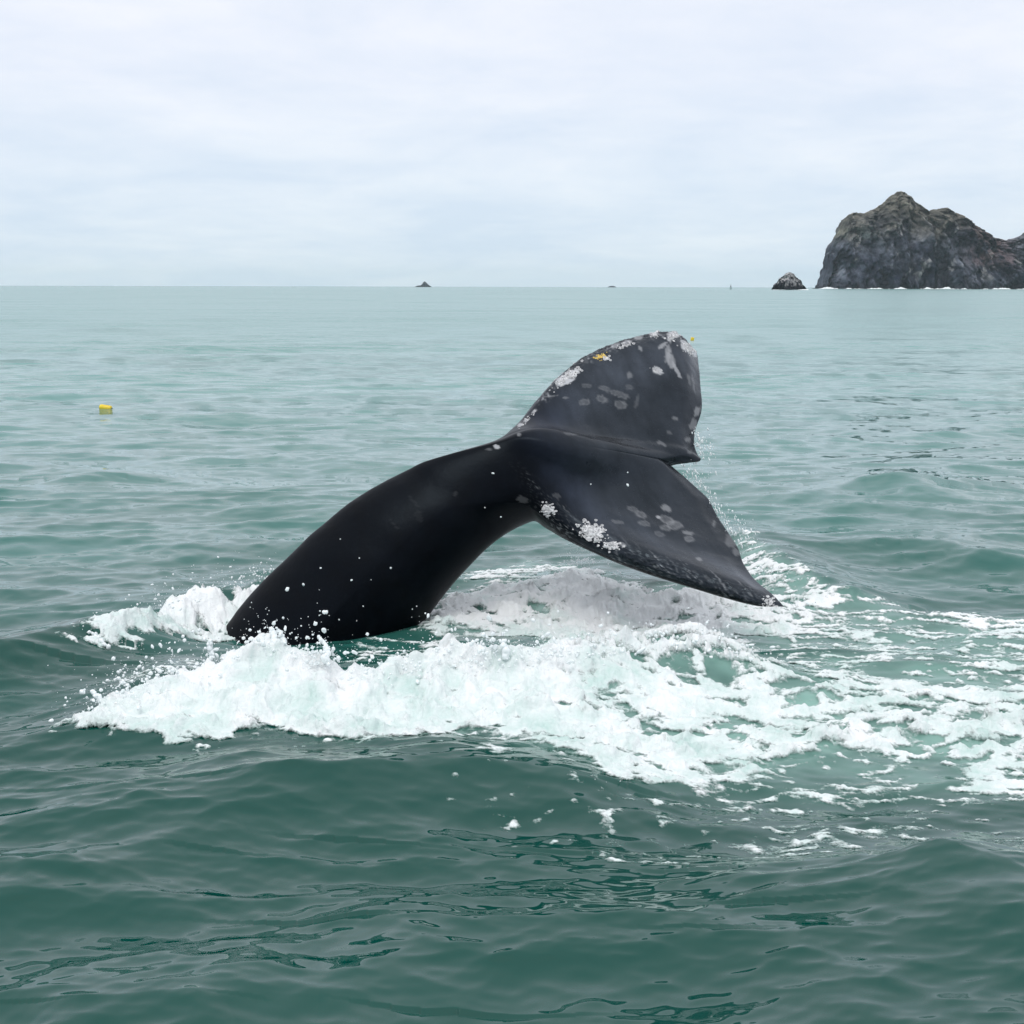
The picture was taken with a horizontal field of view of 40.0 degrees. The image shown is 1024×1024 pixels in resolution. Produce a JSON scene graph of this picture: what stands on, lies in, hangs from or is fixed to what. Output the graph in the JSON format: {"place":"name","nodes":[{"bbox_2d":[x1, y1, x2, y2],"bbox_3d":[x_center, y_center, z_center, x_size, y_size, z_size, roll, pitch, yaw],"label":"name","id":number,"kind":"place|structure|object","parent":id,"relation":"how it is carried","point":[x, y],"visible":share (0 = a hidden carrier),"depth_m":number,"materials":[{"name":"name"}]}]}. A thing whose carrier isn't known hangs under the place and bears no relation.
{"place":"outdoors","nodes":[
{"label":"outdoors","id":0,"kind":"place"},
{"bbox_2d":[0,286,1023,1023],"bbox_3d":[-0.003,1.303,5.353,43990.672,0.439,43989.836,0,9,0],"label":"sea water","id":1,"kind":"structure","parent":0,"point":[866,444],"depth_m":7.34,"materials":[{"name":"teal liquid"}]},
{"bbox_2d":[99,404,112,408],"bbox_3d":[-7.213,-1.851,24.999,0.241,0.104,0.104,9,11,11],"label":"fishing float","id":2,"kind":"object","parent":1,"relation":"on","point":[102,406],"visible":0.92,"depth_m":24.96,"materials":[{"name":"yellow plastic"}]},
{"bbox_2d":[415,281,430,286],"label":"sea rock","id":3,"kind":"object","parent":1,"relation":"in","point":[424,284],"visible":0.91,"depth_m":5122.39,"materials":[{"name":"grey stone"}]},
{"bbox_2d":[226,330,783,644],"bbox_3d":[-0.781,0.861,9.690,4.839,4.143,2.305,0,9,0],"label":"whale","id":4,"kind":"object","parent":1,"relation":"in","point":[603,421],"visible":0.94,"depth_m":9.25},
{"bbox_2d":[302,427,759,619],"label":"falling drips","id":5,"kind":"object","parent":4,"relation":"on","point":[705,487],"visible":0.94,"depth_m":9.56,"materials":[{"name":"white liquid"}]},
{"bbox_2d":[25,530,1023,862],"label":"sea foam","id":6,"kind":"object","parent":1,"relation":"on","point":[259,684],"visible":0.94,"depth_m":7.33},
{"bbox_2d":[47,546,815,781],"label":"splash droplets","id":7,"kind":"object","parent":6,"relation":"on","point":[326,652],"visible":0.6,"depth_m":7.47,"materials":[{"name":"white liquid"}]},
{"bbox_2d":[772,272,805,289],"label":"sea rock","id":8,"kind":"object","parent":1,"relation":"in","point":[789,281],"visible":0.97,"depth_m":1227.93,"materials":[{"name":"grey stone"}]},
{"bbox_2d":[820,287,1009,288],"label":"surf line","id":9,"kind":"object","parent":1,"relation":"on","point":[904,288],"visible":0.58,"depth_m":2109.29,"materials":[{"name":"white liquid"}]},
{"bbox_2d":[812,191,1023,288],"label":"rocky island","id":10,"kind":"structure","parent":1,"relation":"in","point":[899,239],"depth_m":2180.90,"materials":[{"name":"grey stone"}]},
{"bbox_2d":[0,0,1023,287],"label":"sky","id":11,"kind":"structure","parent":0,"point":[374,143],"materials":[{"name":"white"}]}
]}

